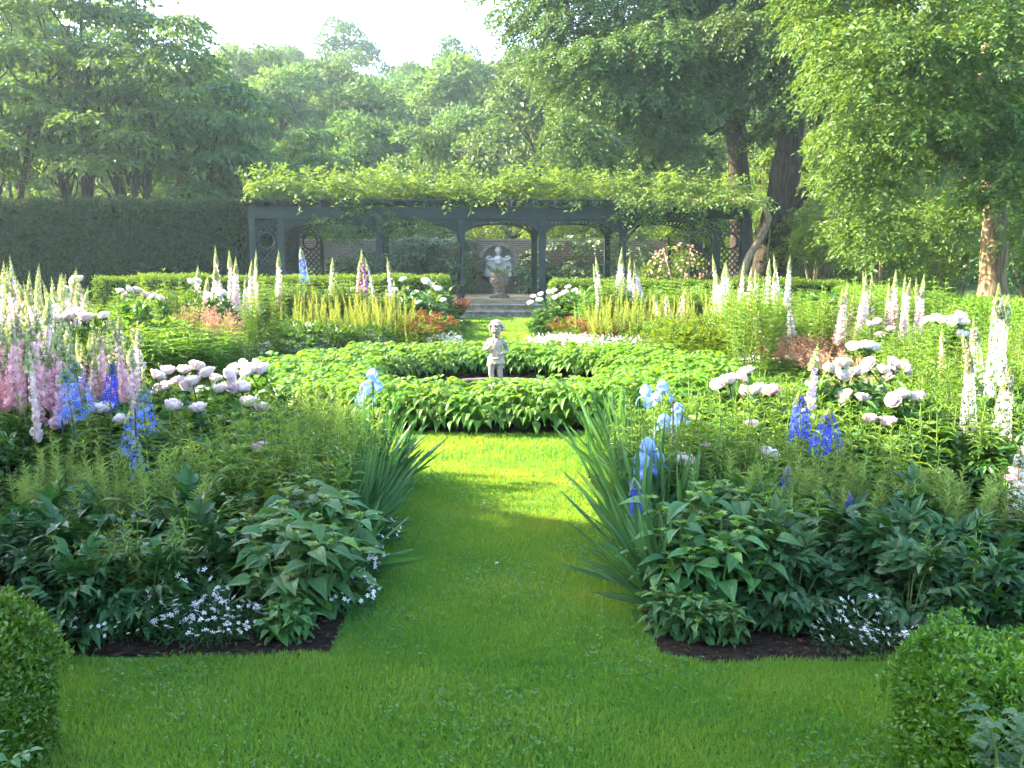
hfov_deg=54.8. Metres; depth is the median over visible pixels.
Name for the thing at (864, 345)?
peony plant
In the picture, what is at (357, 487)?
iris plant
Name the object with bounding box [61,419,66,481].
plant cane
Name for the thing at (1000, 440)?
peony plant
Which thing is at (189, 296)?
peony plant
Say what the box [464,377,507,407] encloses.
hosta
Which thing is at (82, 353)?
foxglove
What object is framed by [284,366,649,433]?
pool surround
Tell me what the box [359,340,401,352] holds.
hosta
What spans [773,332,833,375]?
coral bells
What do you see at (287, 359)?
hosta
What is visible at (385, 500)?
iris plant
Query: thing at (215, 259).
foxglove
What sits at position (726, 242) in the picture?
young tree
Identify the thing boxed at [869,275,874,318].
foxglove
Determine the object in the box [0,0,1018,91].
sky
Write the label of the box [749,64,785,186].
hill tree
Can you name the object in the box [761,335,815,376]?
coral bells
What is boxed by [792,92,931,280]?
hill tree
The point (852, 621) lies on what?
snow in summer
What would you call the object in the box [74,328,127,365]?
lily plant
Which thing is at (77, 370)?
delphinium
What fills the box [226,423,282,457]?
phlox plant
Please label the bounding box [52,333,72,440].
foxglove
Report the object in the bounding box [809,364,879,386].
coral bells
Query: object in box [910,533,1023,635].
peony plant
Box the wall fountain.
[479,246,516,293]
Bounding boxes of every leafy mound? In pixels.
[229,321,272,354]
[234,316,296,352]
[234,328,287,359]
[251,317,314,352]
[261,329,323,358]
[277,320,337,353]
[294,321,360,349]
[319,323,377,350]
[336,323,400,348]
[449,319,466,332]
[459,315,471,324]
[618,321,671,348]
[636,315,693,349]
[646,323,706,351]
[657,313,716,354]
[676,311,732,357]
[684,325,747,360]
[699,314,753,357]
[717,320,749,357]
[745,325,806,358]
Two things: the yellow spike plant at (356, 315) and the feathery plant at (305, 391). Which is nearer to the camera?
the feathery plant at (305, 391)
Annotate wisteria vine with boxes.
[233,158,779,284]
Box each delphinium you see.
[45,366,108,509]
[62,356,111,466]
[99,358,117,433]
[110,408,140,507]
[111,383,177,478]
[122,437,145,525]
[299,247,307,289]
[617,477,656,566]
[778,391,812,467]
[779,464,795,505]
[790,409,832,513]
[822,408,858,496]
[837,491,855,556]
[954,347,976,455]
[967,366,1013,486]
[969,319,989,411]
[983,283,1012,425]
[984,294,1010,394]
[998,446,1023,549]
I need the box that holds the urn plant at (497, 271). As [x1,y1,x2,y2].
[489,266,509,272]
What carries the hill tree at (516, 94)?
on the hillside
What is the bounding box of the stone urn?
[489,273,508,297]
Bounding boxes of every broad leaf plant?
[195,499,329,612]
[223,481,381,563]
[224,517,369,630]
[250,512,384,619]
[253,587,325,645]
[258,474,389,555]
[272,495,383,581]
[615,516,747,613]
[618,481,766,570]
[637,577,703,640]
[638,510,782,622]
[662,479,809,549]
[671,592,734,644]
[682,509,819,610]
[702,600,755,647]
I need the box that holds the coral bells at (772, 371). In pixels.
[751,338,804,375]
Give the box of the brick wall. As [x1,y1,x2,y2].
[277,239,688,293]
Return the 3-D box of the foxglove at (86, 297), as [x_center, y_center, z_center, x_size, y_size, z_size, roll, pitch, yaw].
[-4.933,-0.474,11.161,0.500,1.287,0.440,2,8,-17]
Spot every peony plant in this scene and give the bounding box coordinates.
[0,398,45,439]
[0,408,63,496]
[0,427,61,515]
[0,465,15,505]
[0,474,117,562]
[0,491,151,605]
[0,497,90,598]
[0,521,33,571]
[0,534,87,617]
[12,528,158,654]
[25,476,186,576]
[32,409,114,463]
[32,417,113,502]
[48,400,127,493]
[53,310,80,354]
[55,275,103,327]
[63,306,133,380]
[74,534,223,641]
[93,402,173,464]
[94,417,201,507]
[98,393,168,435]
[105,286,159,338]
[107,293,159,329]
[123,291,183,370]
[129,398,212,496]
[129,462,262,581]
[130,491,254,621]
[132,291,176,307]
[142,365,193,422]
[150,364,209,417]
[156,360,234,421]
[164,403,229,428]
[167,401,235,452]
[168,290,190,318]
[172,392,212,420]
[175,419,261,480]
[177,277,225,326]
[179,286,208,296]
[186,367,248,412]
[198,287,246,334]
[212,397,290,437]
[221,362,292,414]
[222,440,293,522]
[229,358,294,415]
[229,395,281,440]
[239,295,271,328]
[239,408,317,470]
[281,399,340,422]
[284,289,327,325]
[292,298,339,338]
[379,276,418,311]
[385,297,422,339]
[393,278,434,314]
[409,286,455,335]
[410,298,439,322]
[421,281,467,323]
[429,294,458,329]
[521,292,573,336]
[542,288,581,333]
[559,285,593,299]
[561,284,603,319]
[564,291,595,335]
[601,293,631,317]
[623,292,656,322]
[628,300,665,328]
[666,442,721,494]
[668,291,701,316]
[683,282,708,296]
[683,386,732,410]
[684,397,731,424]
[692,470,809,531]
[694,365,765,426]
[703,393,780,438]
[713,491,846,620]
[716,524,870,638]
[720,289,767,347]
[726,419,775,466]
[731,382,786,425]
[731,445,787,499]
[734,430,802,476]
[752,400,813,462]
[777,392,841,428]
[789,481,899,582]
[792,291,840,329]
[793,357,882,433]
[794,289,820,302]
[797,290,822,304]
[799,292,848,333]
[804,428,882,513]
[821,408,884,436]
[826,340,886,390]
[827,356,893,409]
[831,413,931,507]
[831,532,985,634]
[832,492,985,623]
[835,356,923,433]
[840,460,1003,556]
[845,359,962,482]
[847,317,903,378]
[866,416,966,492]
[867,428,957,516]
[878,507,1023,608]
[883,396,955,450]
[900,313,972,376]
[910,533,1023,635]
[924,422,979,493]
[924,423,1023,513]
[932,310,989,369]
[935,397,1015,452]
[938,375,990,403]
[941,375,1013,419]
[964,421,1023,486]
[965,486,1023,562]
[968,433,1023,515]
[978,391,1023,431]
[986,519,1023,598]
[990,384,1023,407]
[1003,392,1023,422]
[1004,417,1023,449]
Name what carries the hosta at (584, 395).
on the pool surround
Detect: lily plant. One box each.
[63,324,134,361]
[64,341,151,379]
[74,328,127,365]
[109,304,155,372]
[840,316,878,354]
[846,314,903,364]
[870,325,913,382]
[879,337,924,390]
[882,325,937,364]
[882,339,943,386]
[884,325,919,353]
[887,350,925,389]
[906,374,948,404]
[908,318,957,362]
[917,355,953,386]
[918,334,968,387]
[935,344,966,383]
[937,349,966,382]
[937,360,991,390]
[949,349,1012,406]
[958,320,990,342]
[965,331,1019,369]
[978,336,1023,383]
[980,316,1007,343]
[981,328,1001,356]
[982,339,1023,396]
[983,332,1022,371]
[991,338,1023,376]
[995,353,1023,395]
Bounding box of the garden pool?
[434,377,561,393]
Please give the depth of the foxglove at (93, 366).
7.13 m
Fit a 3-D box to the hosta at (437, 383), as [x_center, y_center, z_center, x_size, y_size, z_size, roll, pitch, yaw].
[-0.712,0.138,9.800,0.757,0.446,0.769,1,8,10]
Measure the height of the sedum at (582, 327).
0.477 m
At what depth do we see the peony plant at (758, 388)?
6.93 m
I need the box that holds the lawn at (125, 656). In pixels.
[23,316,893,767]
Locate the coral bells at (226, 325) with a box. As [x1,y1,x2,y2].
[201,313,249,362]
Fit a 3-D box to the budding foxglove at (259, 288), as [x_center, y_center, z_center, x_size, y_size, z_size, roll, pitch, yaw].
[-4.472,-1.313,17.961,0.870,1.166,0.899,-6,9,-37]
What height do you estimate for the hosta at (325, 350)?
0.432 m
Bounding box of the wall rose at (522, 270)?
[510,249,553,293]
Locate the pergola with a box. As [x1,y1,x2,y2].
[245,199,747,303]
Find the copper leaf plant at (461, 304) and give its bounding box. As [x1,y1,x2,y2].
[447,296,473,316]
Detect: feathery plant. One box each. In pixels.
[0,448,59,515]
[3,456,63,514]
[16,460,95,536]
[20,437,83,511]
[33,429,106,503]
[49,436,131,512]
[50,470,145,526]
[77,455,152,537]
[84,446,170,536]
[106,446,185,517]
[126,469,199,545]
[130,462,224,515]
[138,442,178,513]
[156,438,232,513]
[170,472,224,545]
[180,434,248,493]
[191,428,272,502]
[202,425,264,503]
[237,401,343,474]
[254,417,345,499]
[262,390,336,463]
[264,383,339,444]
[269,404,357,493]
[287,377,364,453]
[292,408,384,499]
[294,379,381,468]
[654,441,737,495]
[666,435,750,486]
[680,442,765,487]
[686,467,757,519]
[705,448,781,510]
[712,442,799,497]
[734,451,803,507]
[739,458,811,513]
[744,483,817,526]
[778,467,849,555]
[779,443,823,511]
[792,450,860,538]
[800,443,872,517]
[828,437,868,502]
[834,459,934,513]
[834,482,912,557]
[848,462,938,513]
[897,467,955,519]
[908,459,972,523]
[910,464,1002,537]
[928,476,1016,556]
[939,469,997,533]
[946,465,1023,530]
[951,472,1023,550]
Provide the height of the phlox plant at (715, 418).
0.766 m
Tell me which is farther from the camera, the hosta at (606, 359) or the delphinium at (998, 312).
the hosta at (606, 359)
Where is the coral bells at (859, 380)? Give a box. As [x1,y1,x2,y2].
[824,372,891,390]
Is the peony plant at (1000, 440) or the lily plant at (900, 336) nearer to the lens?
the peony plant at (1000, 440)
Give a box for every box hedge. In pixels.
[0,583,76,767]
[90,271,454,319]
[547,275,850,313]
[829,282,1023,341]
[873,600,1023,767]
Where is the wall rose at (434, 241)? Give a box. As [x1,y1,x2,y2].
[389,231,480,270]
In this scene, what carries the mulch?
on the flower bed at (764, 645)
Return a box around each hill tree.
[0,150,20,197]
[4,11,106,187]
[31,77,176,199]
[44,167,96,199]
[70,65,238,196]
[144,83,289,208]
[200,41,306,183]
[214,40,243,55]
[236,61,343,227]
[237,137,312,236]
[251,54,306,144]
[252,42,307,84]
[270,54,397,181]
[273,41,312,66]
[294,142,381,238]
[302,54,364,118]
[305,74,440,198]
[308,14,386,82]
[314,106,433,238]
[323,46,371,83]
[364,69,423,125]
[364,74,449,151]
[368,117,464,238]
[376,58,422,76]
[386,60,419,81]
[391,49,493,206]
[409,100,515,235]
[429,33,482,62]
[431,54,514,163]
[456,47,614,238]
[473,47,616,238]
[478,82,603,198]
[498,43,530,62]
[590,81,713,238]
[598,120,705,238]
[654,90,800,223]
[654,118,722,173]
[695,111,793,272]
[745,107,808,229]
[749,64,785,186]
[759,117,825,245]
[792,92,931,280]
[821,77,949,234]
[909,71,1021,279]
[914,0,1003,78]
[933,69,1023,251]
[977,50,1023,152]
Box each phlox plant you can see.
[0,391,86,502]
[4,404,36,446]
[7,503,83,549]
[29,525,91,617]
[61,388,151,501]
[69,522,135,614]
[87,301,110,312]
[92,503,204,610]
[95,297,132,319]
[96,394,169,450]
[106,285,136,305]
[109,320,172,373]
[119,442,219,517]
[123,396,200,495]
[124,315,179,377]
[125,378,175,421]
[133,324,200,382]
[141,312,201,369]
[143,367,220,411]
[145,364,197,398]
[149,327,217,377]
[156,316,213,372]
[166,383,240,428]
[166,414,255,475]
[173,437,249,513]
[177,316,237,371]
[177,330,237,380]
[181,484,237,568]
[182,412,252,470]
[185,394,254,439]
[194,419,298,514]
[195,416,247,439]
[200,321,253,368]
[200,483,270,560]
[206,330,254,372]
[211,388,303,455]
[214,410,313,503]
[224,377,276,416]
[224,386,294,410]
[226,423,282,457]
[228,397,294,441]
[233,392,293,422]
[233,422,314,507]
[236,435,344,520]
[248,416,341,475]
[260,389,287,417]
[268,411,337,458]
[272,390,350,449]
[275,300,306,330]
[283,439,367,517]
[291,380,347,423]
[293,417,362,505]
[300,394,374,436]
[307,414,374,472]
[318,404,376,472]
[326,388,397,451]
[335,402,395,471]
[599,403,713,514]
[606,387,671,423]
[607,392,687,439]
[607,411,679,475]
[624,397,695,451]
[636,388,709,451]
[639,372,696,419]
[644,392,709,423]
[654,375,730,442]
[654,407,767,501]
[657,412,744,476]
[663,398,742,456]
[671,389,762,465]
[689,377,734,416]
[700,416,775,482]
[702,297,737,335]
[705,394,757,427]
[705,395,745,437]
[709,404,782,468]
[713,397,768,454]
[715,389,797,462]
[725,383,808,438]
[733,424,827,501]
[742,375,798,399]
[742,414,816,482]
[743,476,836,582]
[753,373,827,425]
[753,419,845,492]
[757,386,826,450]
[760,370,807,403]
[768,368,825,402]
[769,474,832,538]
[775,304,812,339]
[776,396,859,477]
[785,296,817,338]
[785,307,827,346]
[789,409,893,501]
[790,386,854,435]
[794,395,856,429]
[803,432,905,515]
[808,406,884,444]
[810,408,875,462]
[822,402,901,472]
[828,377,896,405]
[839,413,932,500]
[840,400,867,433]
[858,422,955,511]
[859,369,892,391]
[873,359,925,396]
[892,383,968,469]
[892,395,1007,494]
[899,362,959,393]
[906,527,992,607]
[909,371,956,416]
[915,385,969,424]
[924,308,970,339]
[925,368,945,390]
[930,378,1017,434]
[933,372,1009,410]
[936,294,977,327]
[938,377,1015,417]
[942,296,980,341]
[951,400,1023,494]
[970,313,1010,338]
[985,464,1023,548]
[994,373,1022,411]
[1010,497,1023,550]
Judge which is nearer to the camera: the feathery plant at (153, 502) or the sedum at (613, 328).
the feathery plant at (153, 502)
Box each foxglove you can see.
[0,261,7,320]
[0,293,4,332]
[0,302,40,371]
[0,322,6,374]
[0,329,4,385]
[0,347,14,413]
[0,361,2,394]
[0,395,14,415]
[1,340,20,391]
[2,295,9,333]
[2,341,14,413]
[3,268,13,337]
[3,319,28,432]
[4,307,27,432]
[6,266,12,324]
[8,274,19,318]
[9,254,21,321]
[13,272,32,323]
[14,312,28,413]
[17,301,22,329]
[21,341,30,423]
[22,336,37,416]
[23,281,43,343]
[24,270,32,329]
[24,345,48,460]
[26,314,47,444]
[28,337,48,444]
[30,321,61,444]
[32,308,41,374]
[33,277,41,319]
[34,282,44,328]
[35,264,42,310]
[37,292,52,347]
[37,321,43,346]
[38,346,44,365]
[39,294,43,322]
[42,280,62,336]
[42,296,51,406]
[42,301,56,331]
[43,325,52,347]
[44,341,70,439]
[44,343,56,407]
[50,277,59,324]
[50,321,67,396]
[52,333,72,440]
[56,275,66,311]
[57,277,60,306]
[57,284,65,312]
[57,341,76,441]
[59,275,70,310]
[59,311,74,355]
[61,293,65,314]
[62,309,71,341]
[64,322,70,367]
[66,268,76,318]
[66,333,76,393]
[70,325,116,365]
[73,281,81,306]
[75,294,81,323]
[75,333,81,381]
[76,272,86,312]
[76,339,94,413]
[76,346,88,383]
[79,342,84,386]
[79,342,128,395]
[82,288,88,308]
[85,350,97,417]
[86,334,91,363]
[87,304,124,331]
[90,328,99,391]
[92,369,104,420]
[94,327,107,399]
[102,320,110,331]
[102,330,116,397]
[105,329,119,402]
[107,354,115,402]
[109,314,115,335]
[112,318,131,413]
[116,314,125,353]
[118,348,129,403]
[123,332,130,373]
[124,279,164,315]
[126,342,134,378]
[129,347,140,415]
[130,328,153,387]
[132,268,170,322]
[133,319,143,392]
[141,366,145,383]
[154,280,195,332]
[162,276,185,323]
[175,296,205,335]
[194,267,200,299]
[202,276,209,303]
[210,265,216,298]
[214,248,222,297]
[214,267,223,304]
[227,252,233,301]
[230,258,242,321]
[239,284,266,361]
[239,291,277,358]
[240,274,254,327]
[247,260,261,323]
[249,280,290,359]
[252,281,289,329]
[253,253,262,317]
[253,281,297,333]
[254,269,260,321]
[259,274,302,318]
[259,281,291,307]
[272,250,285,330]
[274,276,313,323]
[278,279,319,321]
[287,281,338,310]
[305,272,350,314]
[326,286,358,320]
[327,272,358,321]
[328,257,334,297]
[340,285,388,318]
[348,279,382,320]
[355,257,361,303]
[358,291,405,312]
[360,248,367,298]
[365,259,376,302]
[378,289,399,317]
[386,257,395,302]
[575,286,604,327]
[587,277,614,306]
[591,279,624,301]
[593,264,604,315]
[593,275,630,322]
[594,277,629,316]
[594,277,644,300]
[595,257,602,306]
[607,295,661,338]
[615,250,622,305]
[620,262,624,293]
[622,280,671,319]
[623,277,630,292]
[627,258,631,290]
[630,285,673,297]
[631,272,635,306]
[632,282,683,317]
[634,262,644,309]
[647,279,702,314]
[652,293,657,315]
[653,281,688,307]
[656,276,689,305]
[661,295,671,325]
[662,288,705,317]
[676,287,685,322]
[676,291,711,314]
[685,286,735,326]
[689,283,733,298]
[691,285,710,312]
[706,282,749,299]
[710,271,717,314]
[712,254,718,291]
[715,270,726,315]
[718,287,762,362]
[720,264,725,300]
[720,285,757,360]
[721,281,762,366]
[725,264,732,301]
[738,262,744,300]
[741,281,779,376]
[742,274,773,367]
[742,290,788,380]
[747,267,752,303]
[753,270,758,299]
[754,273,787,347]
[758,305,791,371]
[765,258,771,302]
[771,270,776,303]
[773,253,781,300]
[781,299,796,355]
[783,254,791,307]
[783,314,805,356]
[793,294,817,345]
[796,288,846,365]
[796,343,819,426]
[800,281,840,358]
[818,287,859,357]
[820,299,838,343]
[824,284,848,359]
[825,288,847,355]
[839,294,854,345]
[840,312,871,356]
[846,279,889,327]
[849,276,879,329]
[854,293,863,339]
[857,274,868,335]
[862,270,871,338]
[868,280,892,331]
[868,308,885,336]
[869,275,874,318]
[873,296,913,330]
[879,299,914,333]
[879,310,899,335]
[882,284,892,333]
[890,272,898,333]
[891,287,914,319]
[894,331,941,430]
[895,288,927,330]
[896,354,939,389]
[897,292,931,333]
[898,278,910,338]
[899,276,909,341]
[899,287,948,331]
[903,311,937,351]
[909,296,954,332]
[911,281,924,338]
[911,329,944,380]
[914,276,952,344]
[914,278,918,319]
[915,275,925,333]
[925,309,959,369]
[928,300,962,325]
[932,300,956,337]
[938,328,947,385]
[957,329,1010,376]
[961,335,968,360]
[969,442,1023,523]
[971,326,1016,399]
[979,323,1023,364]
[999,308,1023,342]
[1005,317,1023,383]
[1006,351,1023,390]
[1009,303,1023,339]
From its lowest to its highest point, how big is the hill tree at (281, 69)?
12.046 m
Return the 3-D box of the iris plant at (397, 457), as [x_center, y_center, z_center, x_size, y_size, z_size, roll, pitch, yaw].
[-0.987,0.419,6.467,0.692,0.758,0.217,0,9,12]
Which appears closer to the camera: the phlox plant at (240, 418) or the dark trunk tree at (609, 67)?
the phlox plant at (240, 418)
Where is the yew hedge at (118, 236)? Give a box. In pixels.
[0,194,278,303]
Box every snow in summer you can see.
[62,599,131,646]
[90,604,159,648]
[138,566,237,637]
[141,594,219,644]
[152,590,243,649]
[179,585,267,647]
[213,601,267,644]
[235,345,261,362]
[241,342,275,358]
[278,337,304,354]
[286,338,312,354]
[326,575,383,616]
[331,567,373,600]
[340,546,386,590]
[349,513,402,548]
[351,545,389,577]
[359,507,395,528]
[361,331,386,345]
[423,334,456,346]
[431,331,463,344]
[524,333,556,342]
[534,333,565,346]
[541,333,572,345]
[553,333,582,346]
[560,334,590,343]
[571,332,599,346]
[583,334,609,345]
[586,335,618,344]
[597,334,624,344]
[608,333,639,347]
[805,605,879,659]
[823,593,905,656]
[847,608,910,656]
[885,623,917,646]
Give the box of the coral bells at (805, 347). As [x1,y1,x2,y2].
[792,334,847,376]
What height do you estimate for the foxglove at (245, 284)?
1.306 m
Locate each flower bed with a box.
[9,484,400,655]
[145,346,338,386]
[586,472,1023,660]
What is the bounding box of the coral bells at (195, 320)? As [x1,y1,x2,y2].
[173,309,211,330]
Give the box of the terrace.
[23,294,1021,310]
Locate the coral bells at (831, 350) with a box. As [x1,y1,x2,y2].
[814,329,851,370]
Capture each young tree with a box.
[275,229,356,238]
[321,206,400,238]
[389,206,475,238]
[454,224,506,238]
[517,222,611,238]
[585,222,677,238]
[643,222,729,279]
[719,146,825,268]
[753,120,870,279]
[759,192,883,280]
[802,169,958,282]
[816,209,960,294]
[839,179,980,289]
[882,176,1023,294]
[906,151,1017,294]
[948,202,1023,297]
[974,154,1023,285]
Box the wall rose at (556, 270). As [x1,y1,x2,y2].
[537,233,618,282]
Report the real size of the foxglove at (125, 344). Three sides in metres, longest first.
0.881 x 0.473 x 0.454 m
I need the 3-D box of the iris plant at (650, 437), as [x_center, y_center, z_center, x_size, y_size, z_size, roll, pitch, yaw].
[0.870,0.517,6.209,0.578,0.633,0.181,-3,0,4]
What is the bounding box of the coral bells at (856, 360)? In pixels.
[821,353,876,377]
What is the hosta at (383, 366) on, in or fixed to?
on the pool surround
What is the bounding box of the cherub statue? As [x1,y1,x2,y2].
[483,320,508,387]
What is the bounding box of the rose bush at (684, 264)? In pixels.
[632,239,712,284]
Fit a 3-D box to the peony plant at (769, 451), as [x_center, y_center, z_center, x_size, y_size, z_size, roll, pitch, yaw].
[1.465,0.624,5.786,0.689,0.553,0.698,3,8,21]
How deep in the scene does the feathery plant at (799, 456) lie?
5.50 m
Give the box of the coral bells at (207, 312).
[180,301,230,333]
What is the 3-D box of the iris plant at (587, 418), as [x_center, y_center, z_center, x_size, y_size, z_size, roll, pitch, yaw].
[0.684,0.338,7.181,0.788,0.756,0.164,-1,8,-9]
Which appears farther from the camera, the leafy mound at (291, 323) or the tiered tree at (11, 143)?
the tiered tree at (11, 143)
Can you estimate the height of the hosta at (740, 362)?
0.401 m
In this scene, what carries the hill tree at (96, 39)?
on the hillside
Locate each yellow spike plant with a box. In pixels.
[276,293,314,339]
[280,292,320,340]
[291,286,329,325]
[298,292,337,347]
[302,289,334,320]
[308,300,349,346]
[316,295,342,334]
[321,297,363,346]
[323,293,353,325]
[333,294,373,346]
[342,296,373,342]
[349,292,388,343]
[350,295,390,339]
[357,290,405,345]
[363,297,404,340]
[368,295,397,335]
[374,295,414,341]
[376,288,420,343]
[380,291,415,330]
[571,300,627,342]
[577,299,610,333]
[586,298,629,341]
[590,295,627,333]
[606,285,647,344]
[606,291,633,326]
[614,286,656,340]
[628,292,672,344]
[633,295,670,328]
[634,299,653,322]
[645,293,681,338]
[646,296,678,336]
[656,298,701,339]
[661,297,697,324]
[671,288,706,335]
[671,297,712,338]
[677,284,719,334]
[694,289,718,324]
[700,293,741,342]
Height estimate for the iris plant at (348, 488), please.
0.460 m
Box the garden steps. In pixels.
[462,304,554,315]
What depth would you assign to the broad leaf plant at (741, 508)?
4.83 m
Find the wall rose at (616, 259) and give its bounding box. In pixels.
[517,244,657,294]
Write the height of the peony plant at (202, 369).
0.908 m
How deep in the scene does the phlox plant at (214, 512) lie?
5.03 m
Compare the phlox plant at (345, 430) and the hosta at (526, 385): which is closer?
the phlox plant at (345, 430)
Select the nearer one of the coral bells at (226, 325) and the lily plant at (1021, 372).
the lily plant at (1021, 372)
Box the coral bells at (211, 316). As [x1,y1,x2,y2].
[200,308,238,357]
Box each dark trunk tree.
[462,0,782,284]
[653,0,922,284]
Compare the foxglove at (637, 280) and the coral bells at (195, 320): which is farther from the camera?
the foxglove at (637, 280)
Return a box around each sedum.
[382,313,421,342]
[395,309,431,344]
[400,319,443,349]
[407,309,445,342]
[420,314,463,341]
[545,315,584,339]
[556,316,589,336]
[570,322,604,339]
[580,327,617,341]
[595,322,628,339]
[621,326,651,338]
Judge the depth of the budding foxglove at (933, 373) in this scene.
8.34 m
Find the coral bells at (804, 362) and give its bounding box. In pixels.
[779,345,843,384]
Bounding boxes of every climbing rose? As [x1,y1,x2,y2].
[301,202,452,271]
[443,234,483,298]
[581,191,757,276]
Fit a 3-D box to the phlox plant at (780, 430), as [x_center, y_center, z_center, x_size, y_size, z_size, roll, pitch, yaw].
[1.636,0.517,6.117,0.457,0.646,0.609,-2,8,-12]
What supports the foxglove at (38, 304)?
on the flower bed at (320, 639)
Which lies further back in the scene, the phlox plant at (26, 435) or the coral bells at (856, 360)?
the coral bells at (856, 360)
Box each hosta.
[239,361,292,389]
[247,350,301,379]
[249,371,292,396]
[254,363,298,381]
[264,365,324,393]
[266,375,312,397]
[267,351,309,367]
[268,357,316,382]
[275,356,324,376]
[275,379,332,406]
[280,369,332,393]
[288,380,349,409]
[294,373,342,400]
[297,352,334,367]
[298,348,341,361]
[299,353,354,369]
[299,361,340,373]
[301,348,334,358]
[303,363,344,379]
[311,368,351,386]
[312,376,364,412]
[316,352,357,367]
[318,370,360,391]
[329,366,367,379]
[329,378,399,422]
[333,347,369,359]
[335,365,375,379]
[336,362,373,370]
[338,346,385,363]
[339,381,393,416]
[343,354,386,380]
[344,340,389,366]
[348,342,382,352]
[348,371,397,393]
[351,356,394,377]
[352,382,427,427]
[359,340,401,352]
[368,349,415,378]
[371,347,409,377]
[375,379,439,421]
[377,343,410,358]
[380,376,430,403]
[385,344,426,373]
[387,375,419,387]
[392,386,462,432]
[394,352,436,376]
[397,341,424,362]
[399,342,432,372]
[408,374,474,414]
[412,384,474,425]
[414,348,459,375]
[420,339,464,366]
[420,343,459,371]
[428,377,469,397]
[433,387,511,432]
[436,346,488,374]
[446,343,485,371]
[449,340,476,352]
[453,340,487,368]
[459,380,514,419]
[463,347,511,373]
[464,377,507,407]
[464,377,541,427]
[465,342,511,365]
[484,386,563,435]
[493,377,543,397]
[495,345,538,373]
[497,374,565,423]
[499,336,529,351]
[504,340,550,372]
[505,341,538,369]
[517,378,564,408]
[525,341,565,371]
[526,381,604,431]
[528,347,576,373]
[539,382,607,424]
[544,379,585,405]
[545,338,577,353]
[545,373,590,400]
[546,342,581,357]
[548,348,599,376]
[554,345,602,366]
[561,343,595,358]
[565,379,640,423]
[575,349,619,375]
[576,340,612,350]
[581,376,611,387]
[582,343,626,369]
[588,377,626,391]
[591,367,640,385]
[593,354,639,376]
[593,376,650,420]
[599,341,636,360]
[602,346,649,368]
[602,379,663,422]
[605,372,658,396]
[606,355,651,376]
[614,366,660,377]
[622,366,670,378]
[623,342,657,356]
[623,359,658,375]
[624,347,664,363]
[626,350,670,367]
[629,364,667,374]
[631,373,693,410]
[638,372,702,401]
[639,350,689,366]
[641,362,691,381]
[644,343,677,353]
[645,361,694,376]
[647,355,695,368]
[654,350,684,358]
[657,371,718,408]
[662,352,700,366]
[667,370,710,381]
[668,372,726,404]
[669,354,722,374]
[672,366,714,380]
[679,349,716,364]
[684,363,723,376]
[687,350,730,367]
[691,356,747,380]
[692,372,736,397]
[697,363,752,388]
[704,358,753,383]
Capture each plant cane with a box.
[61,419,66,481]
[72,425,77,481]
[133,407,138,467]
[672,402,673,452]
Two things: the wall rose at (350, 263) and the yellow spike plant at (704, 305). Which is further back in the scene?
the wall rose at (350, 263)
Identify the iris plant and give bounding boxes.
[312,466,361,524]
[318,450,379,504]
[318,461,389,528]
[324,394,411,475]
[327,440,401,506]
[332,423,403,479]
[337,401,408,465]
[340,460,402,530]
[341,452,409,523]
[342,403,424,478]
[345,433,422,497]
[345,435,411,492]
[346,396,423,473]
[346,405,402,454]
[349,385,428,473]
[354,382,375,408]
[357,454,415,501]
[358,486,424,541]
[361,471,411,524]
[362,482,408,541]
[365,368,394,461]
[365,484,409,527]
[365,501,423,568]
[368,429,425,491]
[372,407,446,483]
[379,419,402,443]
[393,424,429,474]
[555,385,641,474]
[558,491,663,582]
[559,432,654,512]
[560,440,684,554]
[562,405,605,475]
[564,387,637,480]
[567,391,638,456]
[568,410,630,484]
[571,439,684,521]
[575,407,624,481]
[580,401,656,481]
[580,484,668,557]
[581,507,680,605]
[588,424,675,521]
[588,509,696,598]
[590,505,658,590]
[592,421,657,477]
[593,392,634,430]
[593,418,634,470]
[593,430,681,515]
[595,501,654,570]
[601,422,668,466]
[601,482,692,590]
[602,408,716,500]
[605,391,666,455]
[605,424,665,477]
[609,402,659,446]
[612,415,697,459]
[621,440,712,515]
[626,452,655,517]
[628,503,667,619]
[631,447,714,512]
[633,488,666,588]
[634,437,666,490]
[635,384,656,415]
[635,402,663,449]
[640,437,725,516]
[646,439,711,510]
[646,450,673,487]
[651,379,672,410]
[652,458,711,499]
[654,413,675,439]
[669,402,689,431]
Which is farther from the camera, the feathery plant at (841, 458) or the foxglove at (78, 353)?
the foxglove at (78, 353)
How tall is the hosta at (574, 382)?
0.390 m
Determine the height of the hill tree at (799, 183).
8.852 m
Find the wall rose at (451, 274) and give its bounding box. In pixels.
[393,251,487,294]
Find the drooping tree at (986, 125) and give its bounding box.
[738,0,1023,296]
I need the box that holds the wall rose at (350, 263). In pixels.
[306,241,437,280]
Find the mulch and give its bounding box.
[72,496,1019,660]
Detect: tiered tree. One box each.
[0,0,103,200]
[0,0,108,199]
[0,0,190,199]
[33,40,224,199]
[43,0,231,198]
[97,8,268,199]
[155,77,306,208]
[242,127,361,244]
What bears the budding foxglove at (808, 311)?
on the flower bed
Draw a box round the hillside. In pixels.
[323,146,1023,297]
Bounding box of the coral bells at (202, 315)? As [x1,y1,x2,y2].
[173,306,221,331]
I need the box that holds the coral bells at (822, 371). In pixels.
[798,347,863,386]
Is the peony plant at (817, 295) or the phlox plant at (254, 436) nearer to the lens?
the phlox plant at (254, 436)
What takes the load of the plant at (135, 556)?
on the flower bed at (320, 639)
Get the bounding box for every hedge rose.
[0,730,43,767]
[954,691,1023,767]
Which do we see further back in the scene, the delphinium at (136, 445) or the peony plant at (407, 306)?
the peony plant at (407, 306)

